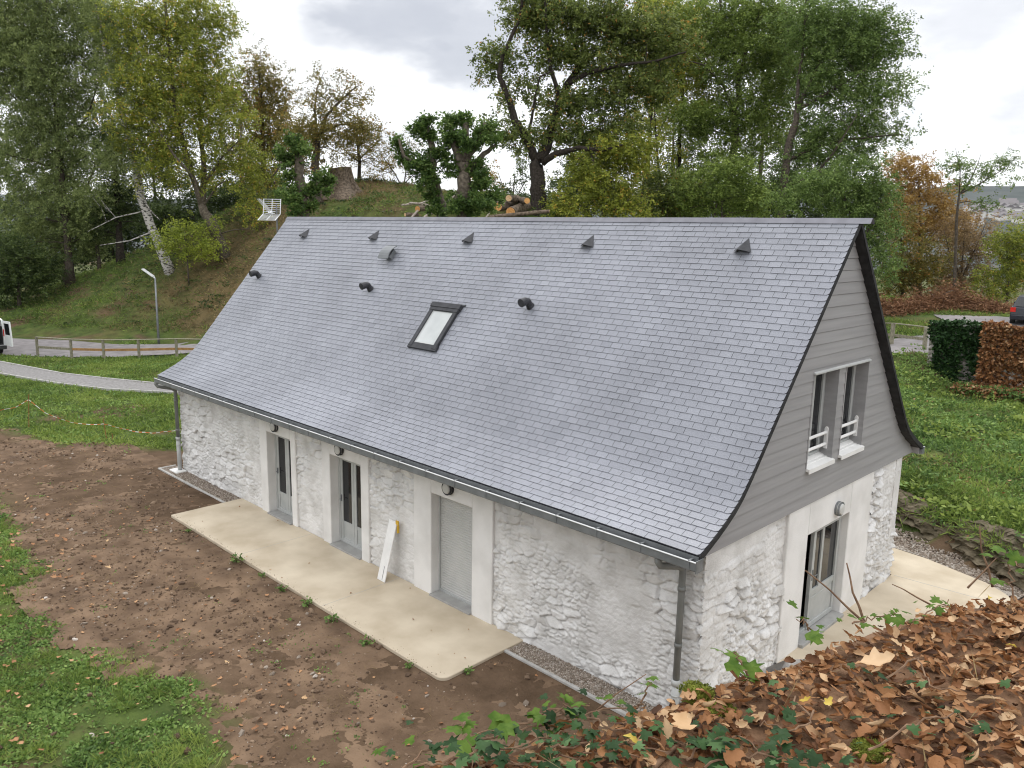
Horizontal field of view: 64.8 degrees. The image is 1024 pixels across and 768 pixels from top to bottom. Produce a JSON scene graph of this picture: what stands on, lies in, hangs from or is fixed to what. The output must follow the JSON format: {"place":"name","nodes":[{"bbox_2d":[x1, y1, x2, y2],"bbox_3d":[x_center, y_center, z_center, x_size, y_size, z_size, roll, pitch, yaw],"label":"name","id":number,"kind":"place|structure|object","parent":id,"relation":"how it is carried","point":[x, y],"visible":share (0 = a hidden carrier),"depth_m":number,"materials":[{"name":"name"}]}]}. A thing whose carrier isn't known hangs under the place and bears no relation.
{"place":"outdoors","nodes":[
{"label":"outdoors","id":0,"kind":"place"},
{"bbox_2d":[0,362,177,391],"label":"path","id":1,"kind":"structure","parent":0,"point":[7,368],"depth_m":36.23,"materials":[{"name":"grey concrete"}]},
{"bbox_2d":[0,420,621,767],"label":"soil","id":2,"kind":"structure","parent":0,"point":[355,755],"depth_m":14.45,"materials":[{"name":"brown soil"}]},
{"bbox_2d":[0,486,301,767],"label":"fallen leaves","id":3,"kind":"object","parent":2,"relation":"on","point":[28,705],"visible":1,"depth_m":13.12,"materials":[{"name":"brown plant"}]},
{"bbox_2d":[1,446,528,742],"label":"pebbles","id":4,"kind":"object","parent":2,"relation":"on","point":[501,704],"visible":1,"depth_m":13.79,"materials":[{"name":"grey stone"}]},
{"bbox_2d":[0,428,577,764],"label":"fallen leaves","id":5,"kind":"object","parent":2,"relation":"on","point":[288,684],"visible":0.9,"depth_m":14.25,"materials":[{"name":"brown plant"}]},
{"bbox_2d":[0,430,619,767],"bbox_3d":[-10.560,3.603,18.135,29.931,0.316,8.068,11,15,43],"label":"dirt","id":6,"kind":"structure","parent":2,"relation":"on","point":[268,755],"depth_m":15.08,"materials":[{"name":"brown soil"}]},
{"bbox_2d":[504,649,626,716],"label":"kerb","id":7,"kind":"structure","parent":2,"relation":"on","point":[568,684],"depth_m":12.73,"materials":[{"name":"concrete"}]},
{"bbox_2d":[507,642,654,716],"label":"gravel","id":8,"kind":"structure","parent":2,"relation":"on","point":[579,675],"depth_m":12.95,"materials":[{"name":"grey gravel"}]},
{"bbox_2d":[0,335,929,356],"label":"road","id":9,"kind":"structure","parent":0,"point":[24,346],"depth_m":45.75,"materials":[{"name":"grey asphalt"}]},
{"bbox_2d":[0,318,12,352],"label":"van","id":10,"kind":"object","parent":9,"relation":"on","point":[6,339],"visible":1,"depth_m":42.92,"materials":[{"name":"paint"}]},
{"bbox_2d":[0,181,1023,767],"bbox_3d":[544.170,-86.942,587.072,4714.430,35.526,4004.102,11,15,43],"label":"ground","id":11,"kind":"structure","parent":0,"point":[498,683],"depth_m":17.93,"materials":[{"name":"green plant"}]},
{"bbox_2d":[0,222,76,309],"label":"bush","id":12,"kind":"object","parent":11,"relation":"on","point":[33,269],"visible":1,"depth_m":56.55,"materials":[{"name":"green plant"}]},
{"bbox_2d":[0,139,112,287],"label":"tree","id":13,"kind":"object","parent":11,"relation":"on","point":[20,174],"visible":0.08,"depth_m":75.61,"materials":[{"name":"green plant"}]},
{"bbox_2d":[0,0,131,286],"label":"tree","id":14,"kind":"object","parent":11,"relation":"on","point":[30,34],"visible":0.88,"depth_m":58.93,"materials":[{"name":"green plant"}]},
{"bbox_2d":[26,211,123,286],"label":"tree","id":15,"kind":"object","parent":11,"relation":"on","point":[97,253],"visible":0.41,"depth_m":60.72,"materials":[{"name":"green plant"}]},
{"bbox_2d":[0,338,188,452],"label":"grass","id":16,"kind":"structure","parent":11,"relation":"on","point":[89,403],"depth_m":31.68,"materials":[{"name":"green plant"}]},
{"bbox_2d":[51,199,172,274],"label":"bush","id":17,"kind":"object","parent":11,"relation":"on","point":[128,244],"visible":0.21,"depth_m":73.40,"materials":[{"name":"green plant"}]},
{"bbox_2d":[0,497,233,767],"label":"grass","id":18,"kind":"structure","parent":11,"relation":"on","point":[179,749],"depth_m":12.18,"materials":[{"name":"green plant"}]},
{"bbox_2d":[72,111,163,263],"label":"tree","id":19,"kind":"object","parent":11,"relation":"on","point":[122,207],"visible":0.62,"depth_m":59.75,"materials":[{"name":"green plant"}]},
{"bbox_2d":[35,337,200,358],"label":"post and rail fence","id":20,"kind":"object","parent":11,"relation":"on","point":[138,349],"visible":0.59,"depth_m":43.37,"materials":[{"name":"brown wood"}]},
{"bbox_2d":[51,0,186,274],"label":"tree","id":21,"kind":"object","parent":11,"relation":"on","point":[106,162],"visible":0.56,"depth_m":56.44,"materials":[{"name":"green plant"}]},
{"bbox_2d":[104,131,197,259],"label":"tree","id":22,"kind":"object","parent":11,"relation":"on","point":[166,196],"visible":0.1,"depth_m":75.73,"materials":[{"name":"green plant"}]},
{"bbox_2d":[79,0,288,261],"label":"tree","id":23,"kind":"object","parent":11,"relation":"on","point":[193,90],"visible":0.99,"depth_m":55.19,"materials":[{"name":"green plant"}]},
{"bbox_2d":[141,209,230,285],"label":"bush","id":24,"kind":"object","parent":11,"relation":"on","point":[179,236],"visible":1,"depth_m":54.77,"materials":[{"name":"green plant"}]},
{"bbox_2d":[147,173,281,236],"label":"bush","id":25,"kind":"object","parent":11,"relation":"on","point":[221,200],"visible":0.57,"depth_m":72.92,"materials":[{"name":"green plant"}]},
{"bbox_2d":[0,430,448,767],"bbox_3d":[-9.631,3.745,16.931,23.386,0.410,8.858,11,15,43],"label":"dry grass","id":26,"kind":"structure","parent":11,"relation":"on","point":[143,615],"depth_m":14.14,"materials":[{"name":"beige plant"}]},
{"bbox_2d":[0,480,461,767],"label":"weeds","id":27,"kind":"object","parent":11,"relation":"on","point":[355,736],"visible":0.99,"depth_m":13.07,"materials":[{"name":"green plant"}]},
{"bbox_2d":[207,38,308,192],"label":"tree","id":28,"kind":"object","parent":11,"relation":"on","point":[263,105],"visible":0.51,"depth_m":65.43,"materials":[{"name":"brown plant"}]},
{"bbox_2d":[272,129,337,216],"bbox_3d":[-7.536,-3.807,29.323,2.512,10.594,1.744,3,11,10],"label":"pollarded tree","id":29,"kind":"object","parent":11,"relation":"on","point":[303,205],"visible":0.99,"depth_m":28.70,"materials":[{"name":"green plant"}]},
{"bbox_2d":[34,177,582,324],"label":"undergrowth","id":30,"kind":"object","parent":11,"relation":"on","point":[344,201],"visible":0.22,"depth_m":54.02,"materials":[{"name":"green plant"}]},
{"bbox_2d":[266,60,391,202],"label":"tree","id":31,"kind":"object","parent":11,"relation":"on","point":[321,130],"visible":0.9,"depth_m":54.74,"materials":[{"name":"brown plant"}]},
{"bbox_2d":[307,167,362,199],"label":"tree stump","id":32,"kind":"object","parent":11,"relation":"on","point":[346,187],"visible":0.62,"depth_m":55.83,"materials":[{"name":"brown wood"}]},
{"bbox_2d":[171,498,522,680],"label":"terrace","id":33,"kind":"structure","parent":11,"relation":"on","point":[436,634],"depth_m":15.70,"materials":[{"name":"concrete"}]},
{"bbox_2d":[377,519,396,582],"bbox_3d":[-2.509,3.353,16.217,0.276,1.202,0.333,11,15,43],"label":"board","id":34,"kind":"object","parent":33,"relation":"on","point":[387,550],"visible":1,"depth_m":16.20,"materials":[{"name":"white paint"}]},
{"bbox_2d":[321,108,395,181],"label":"tree","id":35,"kind":"object","parent":11,"relation":"on","point":[358,158],"visible":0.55,"depth_m":60.90,"materials":[{"name":"brown plant"}]},
{"bbox_2d":[351,127,423,183],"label":"tree","id":36,"kind":"object","parent":11,"relation":"on","point":[386,169],"visible":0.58,"depth_m":60.85,"materials":[{"name":"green plant"}]},
{"bbox_2d":[386,109,461,216],"bbox_3d":[-3.293,-4.205,29.688,2.671,11.390,1.656,8,13,33],"label":"pollarded tree","id":37,"kind":"object","parent":11,"relation":"on","point":[425,165],"visible":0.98,"depth_m":28.74,"materials":[{"name":"green plant"}]},
{"bbox_2d":[431,109,506,216],"bbox_3d":[-1.489,-4.038,29.044,2.464,11.356,2.388,-4,12,-25],"label":"pollarded tree","id":38,"kind":"object","parent":11,"relation":"on","point":[465,166],"visible":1,"depth_m":28.28,"materials":[{"name":"green plant"}]},
{"bbox_2d":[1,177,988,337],"bbox_3d":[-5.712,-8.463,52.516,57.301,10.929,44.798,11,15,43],"label":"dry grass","id":39,"kind":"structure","parent":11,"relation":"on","point":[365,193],"depth_m":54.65,"materials":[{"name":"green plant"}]},
{"bbox_2d":[0,179,993,336],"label":"grass","id":40,"kind":"structure","parent":11,"relation":"on","point":[113,262],"depth_m":54.94,"materials":[{"name":"green plant"}]},
{"bbox_2d":[497,147,572,199],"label":"tree","id":41,"kind":"object","parent":11,"relation":"on","point":[520,169],"visible":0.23,"depth_m":63.89,"materials":[{"name":"green plant"}]},
{"bbox_2d":[154,199,924,707],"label":"house","id":42,"kind":"structure","parent":11,"relation":"on","point":[626,451],"depth_m":14.43,"materials":[{"name":"grey stone"}]},
{"bbox_2d":[274,434,292,516],"bbox_3d":[-5.446,2.201,19.531,1.110,2.040,0.118,11,15,43],"label":"door","id":43,"kind":"structure","parent":42,"relation":"in","point":[282,445],"depth_m":19.70,"materials":[{"name":"grey glass"}]},
{"bbox_2d":[338,457,361,550],"bbox_3d":[-3.458,2.599,17.607,1.160,2.050,0.118,11,15,43],"label":"door","id":44,"kind":"structure","parent":42,"relation":"in","point":[349,473],"depth_m":17.75,"materials":[{"name":"grey glass"}]},
{"bbox_2d":[799,516,841,633],"bbox_3d":[5.461,3.393,14.407,0.139,1.970,1.720,11,15,43],"label":"door","id":45,"kind":"structure","parent":42,"relation":"in","point":[824,544],"depth_m":14.58,"materials":[{"name":"grey glass"}]},
{"bbox_2d":[806,373,834,473],"bbox_3d":[5.025,0.574,13.299,0.342,1.635,0.974,11,15,43],"label":"window","id":46,"kind":"structure","parent":42,"relation":"in","point":[816,461],"depth_m":13.54,"materials":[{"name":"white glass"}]},
{"bbox_2d":[838,365,863,459],"bbox_3d":[5.907,0.423,14.179,0.342,1.635,0.984,11,15,43],"label":"window","id":47,"kind":"structure","parent":42,"relation":"in","point":[848,448],"depth_m":14.43,"materials":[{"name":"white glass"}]},
{"bbox_2d":[465,0,710,216],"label":"tree","id":48,"kind":"object","parent":11,"relation":"on","point":[658,40],"visible":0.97,"depth_m":46.45,"materials":[{"name":"green plant"}]},
{"bbox_2d":[538,124,666,217],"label":"bush","id":49,"kind":"object","parent":11,"relation":"on","point":[623,158],"visible":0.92,"depth_m":45.59,"materials":[{"name":"green plant"}]},
{"bbox_2d":[623,0,718,217],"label":"tree","id":50,"kind":"object","parent":11,"relation":"on","point":[649,117],"visible":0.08,"depth_m":70.17,"materials":[{"name":"green plant"}]},
{"bbox_2d":[630,158,718,217],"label":"bush","id":51,"kind":"object","parent":11,"relation":"on","point":[651,182],"visible":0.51,"depth_m":48.70,"materials":[{"name":"green plant"}]},
{"bbox_2d":[626,0,734,216],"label":"tree","id":52,"kind":"object","parent":11,"relation":"on","point":[695,87],"visible":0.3,"depth_m":55.56,"materials":[{"name":"green plant"}]},
{"bbox_2d":[663,146,794,217],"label":"bush","id":53,"kind":"object","parent":11,"relation":"on","point":[738,183],"visible":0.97,"depth_m":46.67,"materials":[{"name":"green plant"}]},
{"bbox_2d":[652,0,817,217],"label":"tree","id":54,"kind":"object","parent":11,"relation":"on","point":[743,39],"visible":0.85,"depth_m":53.37,"materials":[{"name":"green plant"}]},
{"bbox_2d":[471,596,1023,767],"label":"retaining wall","id":55,"kind":"structure","parent":11,"relation":"on","point":[757,733],"depth_m":2.80,"materials":[{"name":"plant"}]},
{"bbox_2d":[488,724,644,767],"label":"ivy sprig","id":56,"kind":"object","parent":55,"relation":"on","point":[613,756],"visible":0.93,"depth_m":2.40,"materials":[{"name":"green plant"}]},
{"bbox_2d":[519,683,642,734],"bbox_3d":[0.249,1.083,2.641,0.486,0.090,0.140,-3,12,-22],"label":"ivy sprig","id":57,"kind":"object","parent":55,"relation":"on","point":[536,716],"visible":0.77,"depth_m":2.62,"materials":[{"name":"green plant"}]},
{"bbox_2d":[541,703,709,752],"bbox_3d":[0.363,1.079,2.564,0.562,0.081,0.228,3,11,10],"label":"ivy sprig","id":58,"kind":"object","parent":55,"relation":"on","point":[644,733],"visible":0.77,"depth_m":2.55,"materials":[{"name":"green plant"}]},
{"bbox_2d":[677,679,716,704],"bbox_3d":[0.657,1.108,2.869,0.145,0.090,0.148,11,15,43],"label":"moss cushion","id":59,"kind":"object","parent":55,"relation":"on","point":[692,685],"visible":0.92,"depth_m":2.86,"materials":[{"name":"green plant"}]},
{"bbox_2d":[430,596,1023,767],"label":"leaf litter","id":60,"kind":"object","parent":55,"relation":"on","point":[731,757],"visible":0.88,"depth_m":2.72,"materials":[{"name":"brown plant"}]},
{"bbox_2d":[371,710,519,767],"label":"ivy sprig","id":61,"kind":"object","parent":60,"relation":"on","point":[501,722],"visible":0.86,"depth_m":2.51,"materials":[{"name":"green plant"}]},
{"bbox_2d":[385,720,553,767],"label":"ivy sprig","id":62,"kind":"object","parent":60,"relation":"on","point":[489,751],"visible":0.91,"depth_m":2.38,"materials":[{"name":"green plant"}]},
{"bbox_2d":[423,709,580,767],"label":"ivy sprig","id":63,"kind":"object","parent":60,"relation":"on","point":[481,745],"visible":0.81,"depth_m":2.45,"materials":[{"name":"green plant"}]},
{"bbox_2d":[443,688,598,750],"bbox_3d":[0.021,1.092,2.632,0.525,0.070,0.227,-2,11,-14],"label":"ivy sprig","id":64,"kind":"object","parent":60,"relation":"on","point":[525,733],"visible":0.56,"depth_m":2.58,"materials":[{"name":"green plant"}]},
{"bbox_2d":[533,706,678,758],"bbox_3d":[0.287,1.096,2.468,0.444,0.089,0.246,3,11,12],"label":"ivy sprig","id":65,"kind":"object","parent":60,"relation":"on","point":[591,734],"visible":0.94,"depth_m":2.46,"materials":[{"name":"green plant"}]},
{"bbox_2d":[710,647,764,683],"bbox_3d":[0.787,0.993,2.837,0.142,0.172,0.206,11,15,43],"label":"ivy sprig","id":66,"kind":"object","parent":60,"relation":"on","point":[751,668],"visible":1,"depth_m":2.84,"materials":[{"name":"green plant"}]},
{"bbox_2d":[739,673,831,767],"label":"ivy sprig","id":67,"kind":"object","parent":60,"relation":"on","point":[788,714],"visible":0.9,"depth_m":2.58,"materials":[{"name":"green plant"}]},
{"bbox_2d":[786,600,824,644],"bbox_3d":[1.139,0.944,3.142,0.151,0.154,0.177,6,12,23],"label":"ivy sprig","id":68,"kind":"object","parent":60,"relation":"on","point":[812,636],"visible":1,"depth_m":3.10,"materials":[{"name":"green plant"}]},
{"bbox_2d":[860,647,894,665],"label":"fallen leaf","id":69,"kind":"object","parent":60,"relation":"on","point":[875,657],"visible":1,"depth_m":2.91,"materials":[{"name":"beige plant"}]},
{"bbox_2d":[847,653,959,718],"bbox_3d":[1.381,1.041,2.803,0.315,0.058,0.452,1,11,2],"label":"ivy sprig","id":70,"kind":"object","parent":60,"relation":"on","point":[921,684],"visible":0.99,"depth_m":2.84,"materials":[{"name":"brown plant"}]},
{"bbox_2d":[839,670,1010,764],"bbox_3d":[1.339,1.068,2.596,0.762,0.066,0.512,1,11,-1],"label":"ivy sprig","id":71,"kind":"object","parent":60,"relation":"on","point":[914,729],"visible":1,"depth_m":2.51,"materials":[{"name":"green plant"}]},
{"bbox_2d":[980,545,1023,601],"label":"ivy sprig","id":72,"kind":"object","parent":60,"relation":"on","point":[1015,558],"visible":1,"depth_m":3.61,"materials":[{"name":"green plant"}]},
{"bbox_2d":[666,715,794,767],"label":"ivy sprig","id":73,"kind":"object","parent":55,"relation":"on","point":[719,729],"visible":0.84,"depth_m":2.45,"materials":[{"name":"green plant"}]},
{"bbox_2d":[685,736,856,767],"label":"ivy sprig","id":74,"kind":"object","parent":55,"relation":"on","point":[815,759],"visible":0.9,"depth_m":2.40,"materials":[{"name":"green plant"}]},
{"bbox_2d":[849,736,892,763],"bbox_3d":[1.137,1.176,2.560,0.133,0.088,0.130,11,15,43],"label":"moss cushion","id":75,"kind":"object","parent":55,"relation":"on","point":[865,745],"visible":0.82,"depth_m":2.54,"materials":[{"name":"green plant"}]},
{"bbox_2d":[836,608,905,628],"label":"ivy sprig","id":76,"kind":"object","parent":55,"relation":"on","point":[898,620],"visible":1,"depth_m":3.25,"materials":[{"name":"green plant"}]},
{"bbox_2d":[718,171,839,217],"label":"bush","id":77,"kind":"object","parent":11,"relation":"on","point":[771,177],"visible":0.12,"depth_m":65.52,"materials":[{"name":"green plant"}]},
{"bbox_2d":[740,0,835,206],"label":"tree","id":78,"kind":"object","parent":11,"relation":"on","point":[760,166],"visible":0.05,"depth_m":69.92,"materials":[{"name":"green plant"}]},
{"bbox_2d":[736,116,858,217],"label":"tree","id":79,"kind":"object","parent":11,"relation":"on","point":[768,167],"visible":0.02,"depth_m":79.42,"materials":[{"name":"green plant"}]},
{"bbox_2d":[758,141,920,291],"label":"bush","id":80,"kind":"object","parent":11,"relation":"on","point":[864,199],"visible":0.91,"depth_m":43.53,"materials":[{"name":"green plant"}]},
{"bbox_2d":[756,0,933,217],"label":"tree","id":81,"kind":"object","parent":11,"relation":"on","point":[856,43],"visible":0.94,"depth_m":49.38,"materials":[{"name":"green plant"}]},
{"bbox_2d":[778,548,1009,662],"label":"terrace","id":82,"kind":"structure","parent":11,"relation":"on","point":[885,597],"depth_m":16.04,"materials":[{"name":"concrete"}]},
{"bbox_2d":[871,202,961,296],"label":"tree","id":83,"kind":"object","parent":11,"relation":"on","point":[913,277],"visible":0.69,"depth_m":61.37,"materials":[{"name":"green plant"}]},
{"bbox_2d":[880,148,982,295],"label":"tree","id":84,"kind":"object","parent":11,"relation":"on","point":[916,180],"visible":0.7,"depth_m":67.54,"materials":[{"name":"brown plant"}]},
{"bbox_2d":[879,275,1013,317],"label":"brush heap","id":85,"kind":"object","parent":11,"relation":"on","point":[934,301],"visible":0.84,"depth_m":49.13,"materials":[{"name":"brown plant"}]},
{"bbox_2d":[926,317,983,382],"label":"hedge","id":86,"kind":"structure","parent":11,"relation":"on","point":[954,344],"depth_m":32.74,"materials":[{"name":"plant"}]},
{"bbox_2d":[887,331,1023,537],"bbox_3d":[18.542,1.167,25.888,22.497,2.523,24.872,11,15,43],"label":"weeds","id":87,"kind":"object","parent":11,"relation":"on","point":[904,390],"visible":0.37,"depth_m":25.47,"materials":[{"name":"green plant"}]},
{"bbox_2d":[892,332,1023,518],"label":"undergrowth","id":88,"kind":"object","parent":11,"relation":"on","point":[1003,434],"visible":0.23,"depth_m":25.09,"materials":[{"name":"green plant"}]},
{"bbox_2d":[893,528,1023,597],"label":"gravel","id":89,"kind":"structure","parent":11,"relation":"on","point":[941,559],"depth_m":17.86,"materials":[{"name":"grey gravel"}]},
{"bbox_2d":[895,489,1023,590],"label":"rock ledge","id":90,"kind":"object","parent":11,"relation":"on","point":[969,552],"visible":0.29,"depth_m":17.82,"materials":[{"name":"stone"}]},
{"bbox_2d":[899,469,1023,546],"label":"undergrowth","id":91,"kind":"object","parent":11,"relation":"on","point":[1015,514],"visible":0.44,"depth_m":18.57,"materials":[{"name":"green plant"}]},
{"bbox_2d":[925,202,1015,298],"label":"tree","id":92,"kind":"object","parent":11,"relation":"on","point":[968,237],"visible":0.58,"depth_m":63.72,"materials":[{"name":"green plant"}]},
{"bbox_2d":[934,144,1023,290],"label":"tree","id":93,"kind":"object","parent":11,"relation":"on","point":[1007,163],"visible":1,"depth_m":57.95,"materials":[{"name":"green plant"}]},
{"bbox_2d":[946,380,1023,403],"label":"undergrowth","id":94,"kind":"object","parent":11,"relation":"on","point":[990,393],"visible":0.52,"depth_m":31.11,"materials":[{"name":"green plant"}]},
{"bbox_2d":[951,209,1023,304],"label":"bush","id":95,"kind":"object","parent":11,"relation":"on","point":[1014,275],"visible":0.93,"depth_m":59.80,"materials":[{"name":"green plant"}]},
{"bbox_2d":[972,319,1023,388],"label":"hedge","id":96,"kind":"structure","parent":11,"relation":"on","point":[1001,357],"depth_m":31.27,"materials":[{"name":"plant"}]},
{"bbox_2d":[0,186,1023,276],"bbox_3d":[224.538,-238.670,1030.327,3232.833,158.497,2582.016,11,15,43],"label":"hill","id":97,"kind":"structure","parent":0,"point":[1017,192],"depth_m":1516.67,"materials":[{"name":"green plant"}]},
{"bbox_2d":[0,0,1023,204],"label":"sky","id":98,"kind":"structure","parent":0,"point":[414,55],"materials":[{"name":"white"}]},
{"bbox_2d":[886,325,1023,562],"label":"grass","id":99,"kind":"structure","parent":0,"point":[971,480],"depth_m":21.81,"materials":[{"name":"green plant"}]},
{"bbox_2d":[935,315,1023,326],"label":"road","id":100,"kind":"structure","parent":0,"point":[1020,323],"depth_m":45.63,"materials":[{"name":"grey asphalt"}]},
{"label":"gravel","id":101,"kind":"object","parent":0,"visible":0},
{"bbox_2d":[162,465,240,501],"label":"gravel","id":102,"kind":"structure","parent":101,"relation":"on","point":[196,481],"depth_m":22.03,"materials":[{"name":"grey gravel"}]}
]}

